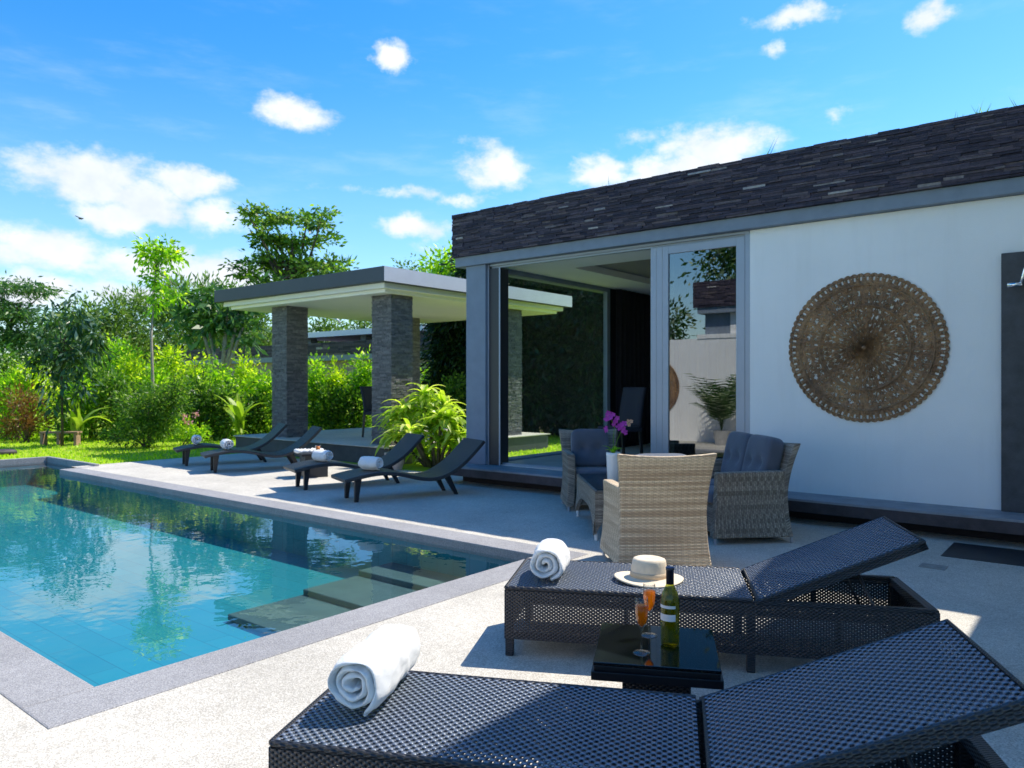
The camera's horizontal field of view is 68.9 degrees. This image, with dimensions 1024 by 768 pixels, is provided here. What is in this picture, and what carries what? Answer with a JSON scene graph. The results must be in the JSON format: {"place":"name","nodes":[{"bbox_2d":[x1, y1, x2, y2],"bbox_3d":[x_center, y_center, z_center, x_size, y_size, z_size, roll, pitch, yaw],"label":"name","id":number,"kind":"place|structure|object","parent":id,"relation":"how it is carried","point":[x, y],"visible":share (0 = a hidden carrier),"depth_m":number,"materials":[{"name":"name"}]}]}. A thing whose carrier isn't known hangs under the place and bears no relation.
{"place":"outdoors","nodes":[
{"label":"outdoors","id":0,"kind":"place"},
{"bbox_2d":[0,449,16,455],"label":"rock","id":1,"kind":"object","parent":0,"point":[7,451],"visible":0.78,"depth_m":14.85,"materials":[{"name":"stone"}]},
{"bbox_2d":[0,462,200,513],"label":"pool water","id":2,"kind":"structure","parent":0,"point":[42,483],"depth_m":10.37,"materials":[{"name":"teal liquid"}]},
{"bbox_2d":[138,267,216,408],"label":"tree","id":3,"kind":"object","parent":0,"point":[161,321],"visible":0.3,"depth_m":41.49,"materials":[{"name":"green plant"}]},
{"bbox_2d":[156,270,271,372],"bbox_3d":[-9.160,-1.047,22.922,3.367,4.934,2.622,0,0,-27],"label":"tree","id":4,"kind":"object","parent":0,"point":[227,329],"visible":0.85,"depth_m":22.86,"materials":[{"name":"green plant"}]},
{"bbox_2d":[0,473,512,686],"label":"pool basin","id":5,"kind":"object","parent":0,"point":[97,595],"visible":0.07,"depth_m":7.22,"materials":[{"name":"blue liquid"}]},
{"bbox_2d":[0,456,587,729],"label":"pool coping","id":6,"kind":"object","parent":5,"relation":"on","point":[46,693],"visible":0.69,"depth_m":4.30,"materials":[{"name":"grey stone"}]},
{"bbox_2d":[228,562,461,634],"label":"pool steps","id":7,"kind":"structure","parent":5,"relation":"on","point":[374,585],"depth_m":6.21,"materials":[{"name":"stone"}]},
{"bbox_2d":[0,392,561,471],"bbox_3d":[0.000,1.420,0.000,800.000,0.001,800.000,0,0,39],"label":"lawn","id":8,"kind":"structure","parent":0,"point":[420,467],"depth_m":15.95,"materials":[{"name":"green plant"}]},
{"bbox_2d":[0,339,31,435],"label":"hedge shrub","id":9,"kind":"object","parent":8,"relation":"on","point":[5,359],"visible":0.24,"depth_m":19.99,"materials":[{"name":"green plant"}]},
{"bbox_2d":[0,361,36,440],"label":"hedge shrub","id":10,"kind":"object","parent":8,"relation":"on","point":[12,381],"visible":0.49,"depth_m":18.89,"materials":[{"name":"green plant"}]},
{"bbox_2d":[0,377,59,442],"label":"croton bush","id":11,"kind":"object","parent":8,"relation":"on","point":[27,422],"visible":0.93,"depth_m":18.16,"materials":[{"name":"red plant"}]},
{"bbox_2d":[0,355,60,438],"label":"hedge shrub","id":12,"kind":"object","parent":8,"relation":"on","point":[36,378],"visible":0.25,"depth_m":19.44,"materials":[{"name":"green plant"}]},
{"bbox_2d":[0,270,86,369],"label":"spreading tree","id":13,"kind":"object","parent":8,"relation":"on","point":[13,314],"visible":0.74,"depth_m":26.75,"materials":[{"name":"green plant"}]},
{"bbox_2d":[39,431,81,445],"bbox_3d":[-10.446,1.260,17.299,0.840,0.320,0.240,0,0,-4],"label":"bench","id":14,"kind":"object","parent":8,"relation":"on","point":[77,438],"visible":0.9,"depth_m":17.23,"materials":[{"name":"brown wood"}]},
{"bbox_2d":[39,302,90,409],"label":"casuarina","id":15,"kind":"object","parent":8,"relation":"on","point":[56,383],"visible":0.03,"depth_m":41.48,"materials":[{"name":"green plant"}]},
{"bbox_2d":[19,288,120,445],"bbox_3d":[-10.109,-0.397,17.063,2.205,3.635,1.495,0,0,-1],"label":"tree","id":16,"kind":"object","parent":8,"relation":"on","point":[64,355],"visible":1,"depth_m":16.95,"materials":[{"name":"green plant"}]},
{"bbox_2d":[42,368,109,440],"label":"hedge shrub","id":17,"kind":"object","parent":8,"relation":"on","point":[87,410],"visible":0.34,"depth_m":18.71,"materials":[{"name":"green plant"}]},
{"bbox_2d":[52,354,116,438],"bbox_3d":[-10.949,0.374,19.401,1.654,2.669,1.772,0,0,39],"label":"hedge shrub","id":18,"kind":"object","parent":8,"relation":"on","point":[101,372],"visible":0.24,"depth_m":19.43,"materials":[{"name":"green plant"}]},
{"bbox_2d":[64,399,111,437],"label":"banana plant","id":19,"kind":"object","parent":8,"relation":"on","point":[79,421],"visible":0.76,"depth_m":17.54,"materials":[{"name":"green plant"}]},
{"bbox_2d":[52,287,132,386],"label":"casuarina","id":20,"kind":"object","parent":8,"relation":"on","point":[91,310],"visible":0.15,"depth_m":41.73,"materials":[{"name":"green plant"}]},
{"bbox_2d":[80,364,140,439],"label":"hedge shrub","id":21,"kind":"object","parent":8,"relation":"on","point":[108,391],"visible":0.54,"depth_m":18.85,"materials":[{"name":"green plant"}]},
{"bbox_2d":[90,333,146,422],"bbox_3d":[-11.502,0.043,21.993,1.958,3.070,1.943,0,0,39],"label":"hedge shrub","id":22,"kind":"object","parent":8,"relation":"on","point":[117,349],"visible":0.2,"depth_m":21.86,"materials":[{"name":"green plant"}]},
{"bbox_2d":[87,284,154,382],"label":"tree","id":23,"kind":"object","parent":8,"relation":"on","point":[118,313],"visible":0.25,"depth_m":43.85,"materials":[{"name":"green plant"}]},
{"bbox_2d":[105,348,150,431],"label":"hedge shrub","id":24,"kind":"object","parent":8,"relation":"on","point":[131,369],"visible":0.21,"depth_m":21.42,"materials":[{"name":"green plant"}]},
{"bbox_2d":[113,275,167,374],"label":"casuarina","id":25,"kind":"object","parent":8,"relation":"on","point":[138,299],"visible":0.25,"depth_m":45.66,"materials":[{"name":"green plant"}]},
{"bbox_2d":[97,366,203,448],"bbox_3d":[-8.000,0.608,16.564,2.178,2.045,1.589,0,0,5],"label":"feathery shrub","id":26,"kind":"object","parent":8,"relation":"on","point":[140,414],"visible":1,"depth_m":16.41,"materials":[{"name":"green plant"}]},
{"bbox_2d":[127,357,179,436],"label":"hedge shrub","id":27,"kind":"object","parent":8,"relation":"on","point":[144,378],"visible":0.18,"depth_m":19.91,"materials":[{"name":"green plant"}]},
{"bbox_2d":[123,231,194,415],"bbox_3d":[-8.482,-1.155,17.945,1.634,5.150,1.196,0,0,-10],"label":"young tree","id":28,"kind":"object","parent":8,"relation":"on","point":[167,254],"visible":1,"depth_m":17.96,"materials":[{"name":"green plant"}]},
{"bbox_2d":[134,338,191,432],"bbox_3d":[-9.594,0.086,20.940,1.821,2.840,1.517,0,0,-13],"label":"hedge shrub","id":29,"kind":"object","parent":8,"relation":"on","point":[173,365],"visible":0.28,"depth_m":20.91,"materials":[{"name":"green plant"}]},
{"bbox_2d":[163,412,212,444],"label":"flowering shrub","id":30,"kind":"object","parent":8,"relation":"on","point":[194,430],"visible":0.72,"depth_m":17.12,"materials":[{"name":"green plant"}]},
{"bbox_2d":[172,346,222,429],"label":"hedge shrub","id":31,"kind":"object","parent":8,"relation":"on","point":[191,371],"visible":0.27,"depth_m":20.34,"materials":[{"name":"green plant"}]},
{"bbox_2d":[174,365,224,439],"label":"hedge shrub","id":32,"kind":"object","parent":8,"relation":"on","point":[204,396],"visible":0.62,"depth_m":18.88,"materials":[{"name":"green plant"}]},
{"bbox_2d":[185,270,240,348],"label":"casuarina","id":33,"kind":"object","parent":8,"relation":"on","point":[205,279],"visible":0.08,"depth_m":43.76,"materials":[{"name":"green plant"}]},
{"bbox_2d":[192,355,249,435],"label":"hedge shrub","id":34,"kind":"object","parent":8,"relation":"on","point":[224,373],"visible":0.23,"depth_m":19.95,"materials":[{"name":"green plant"}]},
{"bbox_2d":[197,375,256,440],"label":"hedge shrub","id":35,"kind":"object","parent":8,"relation":"on","point":[225,423],"visible":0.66,"depth_m":18.85,"materials":[{"name":"green plant"}]},
{"bbox_2d":[216,393,259,434],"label":"banana plant","id":36,"kind":"object","parent":8,"relation":"on","point":[236,412],"visible":0.95,"depth_m":18.27,"materials":[{"name":"green plant"}]},
{"bbox_2d":[213,276,266,347],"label":"casuarina","id":37,"kind":"object","parent":8,"relation":"on","point":[232,285],"visible":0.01,"depth_m":45.77,"materials":[{"name":"green plant"}]},
{"bbox_2d":[227,349,265,434],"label":"hedge shrub","id":38,"kind":"object","parent":8,"relation":"on","point":[249,364],"visible":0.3,"depth_m":20.90,"materials":[{"name":"green plant"}]},
{"bbox_2d":[228,284,272,346],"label":"casuarina","id":39,"kind":"object","parent":8,"relation":"on","point":[268,340],"visible":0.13,"depth_m":43.62,"materials":[{"name":"green plant"}]},
{"bbox_2d":[236,387,272,434],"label":"hedge shrub","id":40,"kind":"object","parent":8,"relation":"on","point":[257,418],"visible":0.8,"depth_m":19.88,"materials":[{"name":"green plant"}]},
{"bbox_2d":[238,362,272,433],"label":"hedge shrub","id":41,"kind":"object","parent":8,"relation":"on","point":[261,387],"visible":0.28,"depth_m":20.30,"materials":[{"name":"green plant"}]},
{"bbox_2d":[217,199,359,287],"bbox_3d":[-9.761,-3.302,32.807,6.116,9.461,4.389,0,0,5],"label":"broad tree","id":42,"kind":"object","parent":8,"relation":"on","point":[292,266],"visible":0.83,"depth_m":32.67,"materials":[{"name":"green plant"}]},
{"bbox_2d":[308,370,316,427],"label":"hedge shrub","id":43,"kind":"object","parent":8,"relation":"on","point":[311,398],"visible":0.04,"depth_m":21.31,"materials":[{"name":"green plant"}]},
{"bbox_2d":[307,347,332,428],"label":"hedge shrub","id":44,"kind":"object","parent":8,"relation":"on","point":[312,380],"visible":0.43,"depth_m":21.41,"materials":[{"name":"green plant"}]},
{"bbox_2d":[307,316,352,342],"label":"casuarina","id":45,"kind":"object","parent":8,"relation":"on","point":[330,326],"visible":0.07,"depth_m":41.69,"materials":[{"name":"green plant"}]},
{"bbox_2d":[307,374,353,429],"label":"hedge shrub","id":46,"kind":"object","parent":8,"relation":"on","point":[323,414],"visible":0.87,"depth_m":21.02,"materials":[{"name":"green plant"}]},
{"bbox_2d":[314,353,350,429],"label":"hedge shrub","id":47,"kind":"object","parent":8,"relation":"on","point":[334,378],"visible":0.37,"depth_m":21.59,"materials":[{"name":"green plant"}]},
{"bbox_2d":[328,377,371,428],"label":"hedge shrub","id":48,"kind":"object","parent":8,"relation":"on","point":[356,407],"visible":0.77,"depth_m":21.04,"materials":[{"name":"green plant"}]},
{"bbox_2d":[333,320,371,330],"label":"casuarina","id":49,"kind":"object","parent":8,"relation":"on","point":[364,324],"visible":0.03,"depth_m":43.70,"materials":[{"name":"green plant"}]},
{"bbox_2d":[338,345,371,426],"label":"hedge shrub","id":50,"kind":"object","parent":8,"relation":"on","point":[365,374],"visible":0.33,"depth_m":21.46,"materials":[{"name":"green plant"}]},
{"bbox_2d":[168,325,566,432],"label":"neighbour house","id":51,"kind":"structure","parent":8,"relation":"on","point":[343,343],"depth_m":28.14,"materials":[{"name":"stone"}]},
{"bbox_2d":[391,253,426,271],"bbox_3d":[-4.434,-2.242,33.102,3.982,7.324,2.442,0,0,-1],"label":"broad tree","id":52,"kind":"object","parent":8,"relation":"on","point":[414,267],"visible":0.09,"depth_m":32.86,"materials":[{"name":"green plant"}]},
{"bbox_2d":[370,383,465,467],"bbox_3d":[-1.464,0.795,12.793,1.968,1.637,1.605,0,0,-8],"label":"screwpine","id":53,"kind":"object","parent":8,"relation":"on","point":[439,413],"visible":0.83,"depth_m":12.65,"materials":[{"name":"green plant"}]},
{"bbox_2d":[419,362,434,420],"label":"hedge shrub","id":54,"kind":"object","parent":8,"relation":"on","point":[423,375],"visible":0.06,"depth_m":21.95,"materials":[{"name":"green plant"}]},
{"bbox_2d":[413,240,459,276],"bbox_3d":[-1.832,-1.816,26.106,3.508,6.472,2.417,0,0,-9],"label":"broad tree","id":55,"kind":"object","parent":8,"relation":"on","point":[436,268],"visible":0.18,"depth_m":25.72,"materials":[{"name":"green plant"}]},
{"bbox_2d":[420,321,465,417],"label":"bamboo clump","id":56,"kind":"object","parent":8,"relation":"on","point":[439,364],"visible":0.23,"depth_m":20.61,"materials":[{"name":"green plant"}]},
{"bbox_2d":[434,367,465,428],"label":"hedge shrub","id":57,"kind":"object","parent":8,"relation":"on","point":[456,392],"visible":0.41,"depth_m":19.39,"materials":[{"name":"green plant"}]},
{"bbox_2d":[434,253,530,428],"bbox_3d":[-1.037,-1.332,20.515,2.665,6.486,2.936,0,0,-24],"label":"bamboo clump","id":58,"kind":"object","parent":8,"relation":"on","point":[462,273],"visible":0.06,"depth_m":20.19,"materials":[{"name":"green plant"}]},
{"bbox_2d":[508,277,533,426],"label":"bamboo clump","id":59,"kind":"object","parent":8,"relation":"on","point":[523,362],"depth_m":20.31,"materials":[{"name":"green plant"}]},
{"bbox_2d":[508,277,582,435],"bbox_3d":[0.589,-1.252,20.458,2.739,5.985,2.640,0,0,-11],"label":"bamboo clump","id":60,"kind":"object","parent":8,"relation":"on","point":[533,367],"visible":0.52,"depth_m":20.00,"materials":[{"name":"green plant"}]},
{"bbox_2d":[527,282,595,435],"bbox_3d":[1.245,-1.188,20.802,2.975,6.299,2.684,0,0,-24],"label":"bamboo clump","id":61,"kind":"object","parent":8,"relation":"on","point":[564,425],"visible":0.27,"depth_m":20.20,"materials":[{"name":"green plant"}]},
{"bbox_2d":[538,285,602,431],"bbox_3d":[1.980,-1.112,20.192,2.982,6.361,2.639,0,0,-22],"label":"bamboo clump","id":62,"kind":"object","parent":8,"relation":"on","point":[589,406],"visible":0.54,"depth_m":19.80,"materials":[{"name":"green plant"}]},
{"bbox_2d":[573,293,602,424],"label":"bamboo clump","id":63,"kind":"object","parent":8,"relation":"on","point":[598,346],"visible":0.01,"depth_m":19.96,"materials":[{"name":"green plant"}]},
{"bbox_2d":[0,453,1023,767],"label":"terrace","id":64,"kind":"structure","parent":0,"point":[240,717],"depth_m":4.16,"materials":[{"name":"beige concrete"}]},
{"bbox_2d":[173,423,287,465],"bbox_3d":[-4.992,1.062,13.280,1.847,0.677,0.580,0,0,-30],"label":"wave lounger","id":65,"kind":"object","parent":64,"relation":"on","point":[275,432],"visible":0.8,"depth_m":13.27,"materials":[{"name":"grey plastic"}]},
{"bbox_2d":[191,435,201,444],"bbox_3d":[-5.489,0.968,12.997,0.165,0.168,0.311,0,0,-25],"label":"rolled towel","id":66,"kind":"object","parent":65,"relation":"on","point":[195,439],"visible":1,"depth_m":12.88,"materials":[{"name":"white fabric"}]},
{"bbox_2d":[200,426,322,472],"bbox_3d":[-4.112,1.062,12.308,1.847,0.677,0.580,0,0,-29],"label":"wave lounger","id":67,"kind":"object","parent":64,"relation":"on","point":[309,435],"visible":0.93,"depth_m":12.23,"materials":[{"name":"grey plastic"}]},
{"bbox_2d":[220,439,233,448],"bbox_3d":[-4.599,0.969,12.049,0.165,0.166,0.311,0,0,-34],"label":"rolled towel","id":68,"kind":"object","parent":67,"relation":"on","point":[226,443],"visible":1,"depth_m":11.95,"materials":[{"name":"white fabric"}]},
{"bbox_2d":[294,452,333,477],"bbox_3d":[-3.010,1.218,11.338,0.480,0.365,0.480,0,0,-30],"label":"side table","id":69,"kind":"object","parent":64,"relation":"on","point":[319,472],"visible":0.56,"depth_m":11.20,"materials":[{"name":"black plastic"}]},
{"bbox_2d":[294,448,323,452],"bbox_3d":[-3.080,1.003,11.317,0.390,0.060,0.241,0,0,-30],"label":"folded cloth","id":70,"kind":"object","parent":69,"relation":"on","point":[305,450],"visible":0.73,"depth_m":11.21,"materials":[{"name":"white fabric"}]},
{"bbox_2d":[283,433,424,489],"bbox_3d":[-2.180,1.062,10.414,1.847,0.677,0.580,0,0,-31],"label":"wave lounger","id":71,"kind":"object","parent":64,"relation":"on","point":[403,447],"visible":0.84,"depth_m":10.40,"materials":[{"name":"grey plastic"}]},
{"bbox_2d":[312,450,332,461],"bbox_3d":[-2.575,0.974,10.157,0.310,0.156,0.165,0,0,38],"label":"rolled towel","id":72,"kind":"object","parent":71,"relation":"on","point":[323,455],"visible":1,"depth_m":10.09,"materials":[{"name":"white fabric"}]},
{"bbox_2d":[214,266,571,463],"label":"pavilion","id":73,"kind":"structure","parent":64,"relation":"on","point":[396,307],"depth_m":15.18,"materials":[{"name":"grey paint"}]},
{"bbox_2d":[359,386,372,436],"bbox_3d":[-2.831,0.572,15.537,0.570,1.050,0.460,0,0,19],"label":"dining chair","id":74,"kind":"object","parent":73,"relation":"on","point":[366,393],"visible":0.55,"depth_m":15.45,"materials":[{"name":"black"}]},
{"bbox_2d":[384,452,403,470],"bbox_3d":[-1.915,1.260,12.200,0.340,0.280,0.340,0,0,39],"label":"planter","id":75,"kind":"object","parent":64,"relation":"on","point":[398,466],"visible":0.22,"depth_m":12.10,"materials":[{"name":"concrete"}]},
{"bbox_2d":[331,438,484,501],"bbox_3d":[-1.283,1.062,9.387,1.847,0.677,0.580,0,0,-30],"label":"wave lounger","id":76,"kind":"object","parent":64,"relation":"on","point":[461,454],"visible":0.99,"depth_m":9.41,"materials":[{"name":"grey plastic"}]},
{"bbox_2d":[358,456,382,469],"bbox_3d":[-1.727,0.968,9.129,0.308,0.168,0.176,0,0,34],"label":"rolled towel","id":77,"kind":"object","parent":76,"relation":"on","point":[370,463],"visible":1,"depth_m":9.06,"materials":[{"name":"white fabric"}]},
{"bbox_2d":[559,429,621,511],"bbox_3d":[0.910,0.961,8.536,0.691,0.879,0.687,0,0,-3],"label":"armchair","id":78,"kind":"object","parent":64,"relation":"on","point":[584,451],"visible":0.65,"depth_m":8.59,"materials":[{"name":"grey wicker"}]},
{"bbox_2d":[575,474,606,540],"bbox_3d":[1.005,1.175,7.314,0.620,0.450,1.300,0,0,-3],"label":"coffee table","id":79,"kind":"object","parent":64,"relation":"on","point":[590,491],"visible":0.39,"depth_m":7.02,"materials":[{"name":"grey wicker"}]},
{"bbox_2d":[606,452,620,482],"bbox_3d":[0.964,0.799,7.104,0.140,0.300,0.140,0,0,39],"label":"vase","id":80,"kind":"object","parent":79,"relation":"on","point":[612,466],"visible":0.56,"depth_m":7.05,"materials":[{"name":"white ceramic"}]},
{"bbox_2d":[603,410,632,452],"bbox_3d":[0.986,0.465,7.106,0.264,0.432,0.206,0,0,39],"label":"orchid","id":81,"kind":"object","parent":80,"relation":"in","point":[622,428],"visible":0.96,"depth_m":7.09,"materials":[{"name":"purple plant"}]},
{"bbox_2d":[268,619,1023,767],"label":"sun lounger","id":82,"kind":"object","parent":64,"relation":"on","point":[767,721],"visible":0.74,"depth_m":2.18,"materials":[{"name":"black wicker"}]},
{"bbox_2d":[327,624,420,715],"bbox_3d":[-0.453,0.945,2.518,0.194,0.181,0.405,0,0,12],"label":"rolled towel","id":83,"kind":"object","parent":82,"relation":"on","point":[375,666],"visible":1,"depth_m":2.37,"materials":[{"name":"white fabric"}]},
{"bbox_2d":[591,623,723,758],"bbox_3d":[0.581,1.224,3.004,0.484,0.352,0.484,0,0,11],"label":"side table","id":84,"kind":"object","parent":64,"relation":"on","point":[688,662],"visible":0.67,"depth_m":2.86,"materials":[{"name":"black glass"}]},
{"bbox_2d":[634,597,649,654],"bbox_3d":[0.505,0.940,2.911,0.067,0.216,0.067,0,0,39],"label":"champagne flute","id":85,"kind":"object","parent":84,"relation":"on","point":[642,626],"visible":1,"depth_m":2.92,"materials":[{"name":"clear glass"}]},
{"bbox_2d":[641,583,655,635],"bbox_3d":[0.572,0.940,3.114,0.067,0.216,0.067,0,0,39],"label":"champagne flute","id":86,"kind":"object","parent":84,"relation":"on","point":[650,610],"visible":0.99,"depth_m":3.12,"materials":[{"name":"clear glass"}]},
{"bbox_2d":[660,566,678,646],"bbox_3d":[0.634,0.891,2.999,0.074,0.312,0.075,0,0,19],"label":"wine bottle","id":87,"kind":"object","parent":84,"relation":"on","point":[669,612],"visible":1,"depth_m":2.97,"materials":[{"name":"green glass"}]},
{"bbox_2d":[600,453,716,565],"bbox_3d":[1.100,0.953,5.782,0.739,0.894,0.756,0,0,-5],"label":"armchair","id":88,"kind":"object","parent":64,"relation":"on","point":[655,504],"visible":0.98,"depth_m":5.49,"materials":[{"name":"beige wicker"}]},
{"bbox_2d":[504,516,939,683],"bbox_3d":[1.029,1.061,3.957,2.062,0.679,0.636,0,0,11],"label":"sun lounger","id":89,"kind":"object","parent":64,"relation":"on","point":[905,608],"visible":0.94,"depth_m":3.73,"materials":[{"name":"black wicker"}]},
{"bbox_2d":[530,538,569,580],"bbox_3d":[0.207,0.946,4.053,0.197,0.180,0.315,0,0,11],"label":"rolled towel","id":90,"kind":"object","parent":89,"relation":"on","point":[551,558],"visible":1,"depth_m":3.92,"materials":[{"name":"white fabric"}]},
{"bbox_2d":[614,555,683,587],"bbox_3d":[0.729,0.984,3.977,0.374,0.120,0.334,2,-1,-16],"label":"straw hat","id":91,"kind":"object","parent":89,"relation":"on","point":[648,571],"visible":0.87,"depth_m":3.90,"materials":[{"name":"white wicker"}]},
{"bbox_2d":[707,431,800,544],"bbox_3d":[2.076,0.936,7.111,0.811,0.928,1.213,0,0,-7],"label":"loveseat","id":92,"kind":"object","parent":64,"relation":"on","point":[748,488],"visible":0.83,"depth_m":6.56,"materials":[{"name":"grey wicker"}]},
{"bbox_2d":[918,563,947,570],"bbox_3d":[3.227,1.408,5.721,0.180,0.024,0.160,0,0,39],"label":"drain lid","id":93,"kind":"object","parent":64,"relation":"on","point":[933,566],"visible":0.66,"depth_m":5.71,"materials":[{"name":"metal"}]},
{"bbox_2d":[941,542,1023,566],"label":"floor tray","id":94,"kind":"object","parent":64,"relation":"in","point":[1007,556],"visible":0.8,"depth_m":6.12,"materials":[{"name":"metal"}]},
{"bbox_2d":[0,0,1023,386],"label":"sky","id":95,"kind":"structure","parent":0,"point":[150,117],"materials":[{"name":"blue"}]},
{"bbox_2d":[451,104,1023,542],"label":"villa","id":96,"kind":"object","parent":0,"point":[709,282],"visible":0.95,"depth_m":7.99,"materials":[{"name":"white paint"}]},
{"bbox_2d":[503,268,609,460],"bbox_3d":[1.207,-0.275,12.689,0.080,2.850,4.430,0,0,39],"label":"side window","id":97,"kind":"structure","parent":96,"relation":"in","point":[606,291],"depth_m":13.23,"materials":[{"name":"grey metal"}]},
{"bbox_2d":[598,387,646,453],"bbox_3d":[1.595,0.593,10.769,0.570,1.090,0.460,0,0,-31],"label":"dining chair","id":98,"kind":"object","parent":96,"relation":"on","point":[632,403],"visible":0.7,"depth_m":10.79,"materials":[{"name":"black fabric"}]},
{"bbox_2d":[651,236,744,458],"bbox_3d":[2.149,-0.268,8.697,1.170,2.755,0.052,0,0,39],"label":"sliding door","id":99,"kind":"structure","parent":96,"relation":"in","point":[698,288],"depth_m":8.68,"materials":[{"name":"glass"}]},
{"bbox_2d":[561,99,1016,191],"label":"weeds","id":100,"kind":"object","parent":96,"relation":"on","point":[866,132],"visible":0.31,"depth_m":6.90,"materials":[{"name":"green plant"}]},
{"bbox_2d":[789,273,949,422],"bbox_3d":[3.541,-0.365,7.516,1.509,1.509,0.045,0,0,39],"label":"wall medallion","id":101,"kind":"object","parent":96,"relation":"attached to","point":[865,347],"depth_m":7.49,"materials":[{"name":"brown wood"}]},
{"bbox_2d":[1001,251,1023,512],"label":"shower panel","id":102,"kind":"object","parent":96,"relation":"attached to","point":[1012,381],"visible":1,"depth_m":6.70,"materials":[{"name":"stone"}]}
]}

